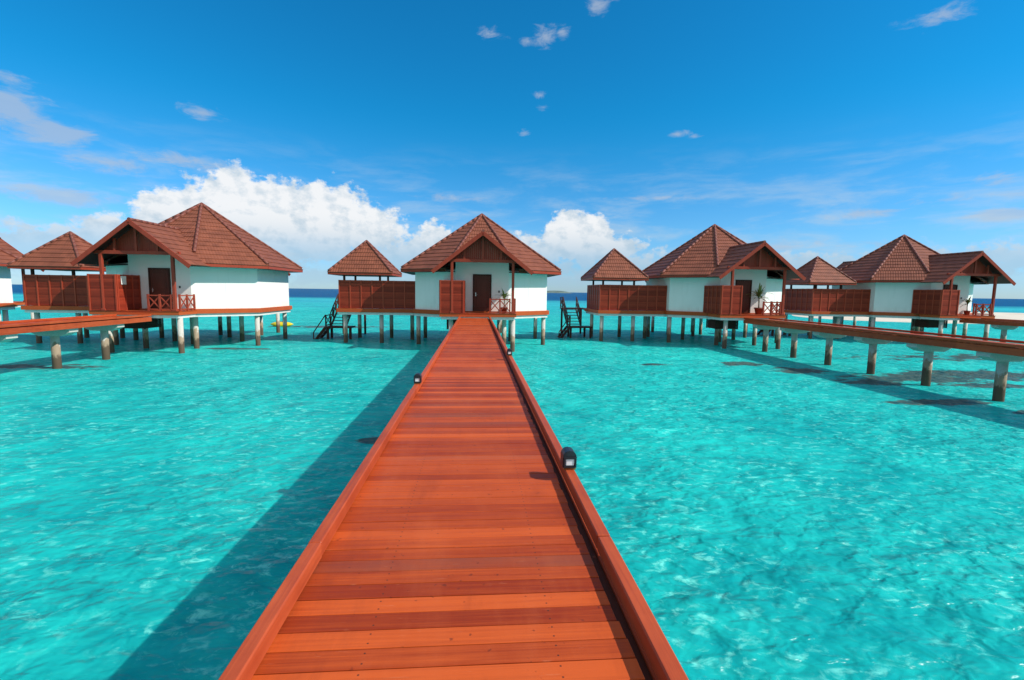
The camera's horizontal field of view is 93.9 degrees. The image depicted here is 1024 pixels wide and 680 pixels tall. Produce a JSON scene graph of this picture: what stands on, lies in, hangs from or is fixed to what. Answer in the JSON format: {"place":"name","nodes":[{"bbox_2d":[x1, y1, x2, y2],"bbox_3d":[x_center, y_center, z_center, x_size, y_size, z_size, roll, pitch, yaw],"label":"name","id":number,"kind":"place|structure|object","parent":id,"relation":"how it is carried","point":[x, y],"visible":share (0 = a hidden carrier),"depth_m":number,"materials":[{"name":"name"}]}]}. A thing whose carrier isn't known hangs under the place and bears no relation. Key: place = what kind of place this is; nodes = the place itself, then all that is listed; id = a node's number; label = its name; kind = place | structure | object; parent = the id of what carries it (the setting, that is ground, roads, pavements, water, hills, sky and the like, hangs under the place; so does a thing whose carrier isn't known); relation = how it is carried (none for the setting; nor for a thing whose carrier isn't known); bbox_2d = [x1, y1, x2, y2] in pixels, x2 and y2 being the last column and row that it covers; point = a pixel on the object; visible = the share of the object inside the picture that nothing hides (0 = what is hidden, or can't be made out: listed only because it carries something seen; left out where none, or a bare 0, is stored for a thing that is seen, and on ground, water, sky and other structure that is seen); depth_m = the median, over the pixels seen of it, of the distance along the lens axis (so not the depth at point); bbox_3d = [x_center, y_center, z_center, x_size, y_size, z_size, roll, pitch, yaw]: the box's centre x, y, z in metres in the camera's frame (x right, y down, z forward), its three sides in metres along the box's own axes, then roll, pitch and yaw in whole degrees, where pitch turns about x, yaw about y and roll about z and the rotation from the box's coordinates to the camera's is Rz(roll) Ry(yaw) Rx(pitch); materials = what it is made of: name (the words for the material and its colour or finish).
{"place":"outdoors","nodes":[
{"label":"outdoors","id":0,"kind":"place"},
{"bbox_2d":[0,284,1023,679],"bbox_3d":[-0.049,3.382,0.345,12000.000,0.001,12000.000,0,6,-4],"label":"water","id":1,"kind":"structure","parent":0,"point":[772,512],"depth_m":8.59,"materials":[{"name":"teal liquid"}]},
{"bbox_2d":[0,237,44,320],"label":"villa","id":2,"kind":"object","parent":1,"relation":"in","point":[8,252],"visible":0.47,"depth_m":30.15,"materials":[{"name":"paint"}]},
{"bbox_2d":[0,314,151,368],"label":"jetty","id":3,"kind":"object","parent":1,"relation":"in","point":[54,329],"visible":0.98,"depth_m":19.38,"materials":[{"name":"wood"}]},
{"bbox_2d":[21,202,302,352],"bbox_3d":[-21.056,-2.959,29.874,13.979,11.021,13.392,0,6,-4],"label":"villa","id":4,"kind":"object","parent":1,"relation":"in","point":[195,262],"visible":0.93,"depth_m":26.24,"materials":[{"name":"ceramic"}]},
{"bbox_2d":[22,274,88,305],"bbox_3d":[-25.515,-3.022,29.244,4.758,1.765,3.836,0,6,-4],"label":"privacy fence","id":5,"kind":"object","parent":4,"relation":"on","point":[62,290],"visible":0.8,"depth_m":27.32,"materials":[{"name":"brown wood"}]},
{"bbox_2d":[6,231,105,274],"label":"pavilion","id":6,"kind":"structure","parent":4,"relation":"on","point":[61,252],"depth_m":27.45,"materials":[{"name":"tile"}]},
{"bbox_2d":[87,274,141,310],"bbox_3d":[-20.331,-2.472,24.734,1.400,1.795,2.266,0,6,-4],"label":"porch screen","id":7,"kind":"object","parent":4,"relation":"on","point":[122,292],"visible":0.99,"depth_m":23.71,"materials":[{"name":"brown wood"}]},
{"bbox_2d":[148,268,170,308],"bbox_3d":[-18.700,-2.727,25.370,1.080,2.180,0.127,0,6,-4],"label":"door","id":8,"kind":"structure","parent":4,"relation":"in","point":[159,280],"depth_m":25.36,"materials":[{"name":"wood"}]},
{"bbox_2d":[271,321,292,326],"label":"kayak","id":9,"kind":"object","parent":1,"relation":"on","point":[281,324],"visible":0.66,"depth_m":42.28,"materials":[{"name":"yellow plastic"}]},
{"bbox_2d":[336,213,560,351],"bbox_3d":[-4.102,-2.977,32.455,13.979,11.021,13.392,0,6,-4],"label":"villa","id":10,"kind":"object","parent":1,"relation":"in","point":[486,258],"visible":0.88,"depth_m":28.80,"materials":[{"name":"ceramic"}]},
{"bbox_2d":[313,294,365,338],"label":"water stairs","id":11,"kind":"structure","parent":10,"relation":"attached to","point":[326,329],"depth_m":33.20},
{"bbox_2d":[327,240,401,308],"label":"pavilion","id":12,"kind":"structure","parent":10,"relation":"on","point":[366,258],"depth_m":30.01,"materials":[{"name":"tile"}]},
{"bbox_2d":[338,280,414,308],"bbox_3d":[-8.561,-3.039,31.824,4.758,1.765,3.836,0,6,-4],"label":"privacy fence","id":13,"kind":"object","parent":10,"relation":"on","point":[361,294],"visible":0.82,"depth_m":29.94,"materials":[{"name":"brown wood"}]},
{"bbox_2d":[439,280,464,312],"bbox_3d":[-3.380,-2.489,27.314,1.394,1.795,2.266,0,6,-4],"label":"porch screen","id":14,"kind":"object","parent":10,"relation":"on","point":[451,291],"visible":1,"depth_m":26.22,"materials":[{"name":"brown wood"}]},
{"bbox_2d":[473,274,491,310],"bbox_3d":[-1.746,-2.744,27.950,1.080,2.180,0.127,0,6,-4],"label":"door","id":15,"kind":"structure","parent":10,"relation":"in","point":[481,282],"depth_m":27.95,"materials":[{"name":"wood"}]},
{"bbox_2d":[496,290,509,310],"bbox_3d":[-0.424,-2.295,27.254,0.993,1.507,0.997,6,8,44],"label":"potted palm","id":16,"kind":"object","parent":10,"relation":"on","point":[504,297],"visible":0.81,"depth_m":27.27,"materials":[{"name":"plant"}]},
{"bbox_2d":[218,316,688,679],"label":"jetty","id":17,"kind":"object","parent":1,"relation":"in","point":[461,533],"visible":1,"depth_m":2.59,"materials":[{"name":"wood"}]},
{"bbox_2d":[414,373,421,383],"bbox_3d":[-1.422,0.579,7.207,0.110,0.152,0.139,0,6,-4],"label":"kerb lamp","id":18,"kind":"object","parent":17,"relation":"on","point":[417,378],"visible":1,"depth_m":7.15,"materials":[{"name":"black metal"}]},
{"bbox_2d":[507,348,511,355],"bbox_3d":[-0.055,0.263,10.503,0.110,0.152,0.139,0,6,-4],"label":"kerb lamp","id":19,"kind":"object","parent":17,"relation":"on","point":[509,351],"visible":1,"depth_m":10.44,"materials":[{"name":"black metal"}]},
{"bbox_2d":[560,447,576,469],"bbox_3d":[0.455,0.950,3.837,0.110,0.152,0.139,0,6,-4],"label":"kerb lamp","id":20,"kind":"object","parent":17,"relation":"on","point":[568,459],"visible":1,"depth_m":3.79,"materials":[{"name":"black metal"}]},
{"bbox_2d":[547,291,569,292],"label":"island","id":21,"kind":"structure","parent":1,"relation":"on","point":[557,292],"depth_m":1474.13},
{"bbox_2d":[584,224,805,348],"bbox_3d":[12.750,-3.066,35.726,13.979,11.021,13.392,0,6,-4],"label":"villa","id":22,"kind":"object","parent":1,"relation":"in","point":[690,269],"visible":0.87,"depth_m":31.97,"materials":[{"name":"ceramic"}]},
{"bbox_2d":[557,297,591,337],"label":"water stairs","id":23,"kind":"structure","parent":22,"relation":"attached to","point":[567,328],"depth_m":36.89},
{"bbox_2d":[581,248,648,284],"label":"pavilion","id":24,"kind":"structure","parent":22,"relation":"on","point":[613,264],"depth_m":33.32,"materials":[{"name":"tile"}]},
{"bbox_2d":[587,284,666,310],"bbox_3d":[8.291,-3.128,35.095,4.758,1.765,3.836,0,6,-4],"label":"privacy fence","id":25,"kind":"object","parent":22,"relation":"on","point":[627,297],"visible":1,"depth_m":33.25,"materials":[{"name":"brown wood"}]},
{"bbox_2d":[703,285,742,314],"bbox_3d":[13.473,-2.578,30.585,1.394,1.795,2.266,0,6,-4],"label":"porch screen","id":26,"kind":"object","parent":22,"relation":"on","point":[717,298],"visible":0.99,"depth_m":29.56,"materials":[{"name":"brown wood"}]},
{"bbox_2d":[735,280,751,312],"bbox_3d":[15.104,-2.836,31.250,1.080,2.180,0.070,0,6,-4],"label":"door","id":27,"kind":"structure","parent":22,"relation":"in","point":[747,284],"depth_m":31.23,"materials":[{"name":"wood"}]},
{"bbox_2d":[746,283,771,313],"bbox_3d":[16.029,-2.671,30.678,1.341,2.034,1.346,-1,6,-19],"label":"potted palm","id":28,"kind":"object","parent":22,"relation":"on","point":[758,293],"visible":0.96,"depth_m":30.65,"materials":[{"name":"green plant"}]},
{"bbox_2d":[747,324,790,335],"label":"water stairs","id":29,"kind":"structure","parent":1,"relation":"in","point":[772,332],"depth_m":40.07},
{"bbox_2d":[743,317,1023,401],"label":"jetty","id":30,"kind":"object","parent":1,"relation":"in","point":[1002,353],"visible":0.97,"depth_m":18.49,"materials":[{"name":"wood"}]},
{"bbox_2d":[783,234,1015,340],"bbox_3d":[30.176,-3.253,40.038,13.979,11.021,13.392,0,6,-4],"label":"villa","id":31,"kind":"object","parent":1,"relation":"in","point":[893,274],"visible":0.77,"depth_m":36.35,"materials":[{"name":"ceramic"}]},
{"bbox_2d":[786,256,856,309],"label":"pavilion","id":32,"kind":"structure","parent":31,"relation":"on","point":[817,271],"depth_m":37.68,"materials":[{"name":"tile"}]},
{"bbox_2d":[784,288,870,311],"bbox_3d":[25.717,-3.315,39.407,4.758,1.765,3.836,0,6,-4],"label":"privacy fence","id":33,"kind":"object","parent":31,"relation":"on","point":[843,300],"visible":0.84,"depth_m":37.60,"materials":[{"name":"brown wood"}]},
{"bbox_2d":[911,290,959,314],"bbox_3d":[30.898,-2.765,34.897,1.394,1.795,2.266,0,6,-4],"label":"porch screen","id":34,"kind":"object","parent":31,"relation":"on","point":[932,302],"visible":0.98,"depth_m":34.17,"materials":[{"name":"brown wood"}]},
{"bbox_2d":[943,285,957,289],"bbox_3d":[32.530,-3.023,35.561,1.080,2.180,0.070,0,6,-4],"label":"door","id":35,"kind":"structure","parent":31,"relation":"in","point":[945,287],"depth_m":35.45,"materials":[{"name":"wood"}]},
{"bbox_2d":[961,297,972,314],"bbox_3d":[33.334,-2.593,34.976,0.997,1.507,0.993,1,6,2],"label":"potted palm","id":36,"kind":"object","parent":31,"relation":"on","point":[967,312],"visible":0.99,"depth_m":34.85,"materials":[{"name":"green plant"}]},
{"bbox_2d":[793,312,1023,323],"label":"sandbank","id":37,"kind":"structure","parent":1,"relation":"in","point":[1012,316],"depth_m":70.55,"materials":[{"name":"white sand"}]},
{"bbox_2d":[959,318,1023,338],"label":"jetty","id":38,"kind":"object","parent":1,"relation":"in","point":[1004,325],"visible":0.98,"depth_m":31.72,"materials":[{"name":"wood"}]},
{"bbox_2d":[0,0,1023,298],"label":"sky","id":39,"kind":"structure","parent":0,"point":[835,131],"materials":[{"name":"blue"}]}
]}

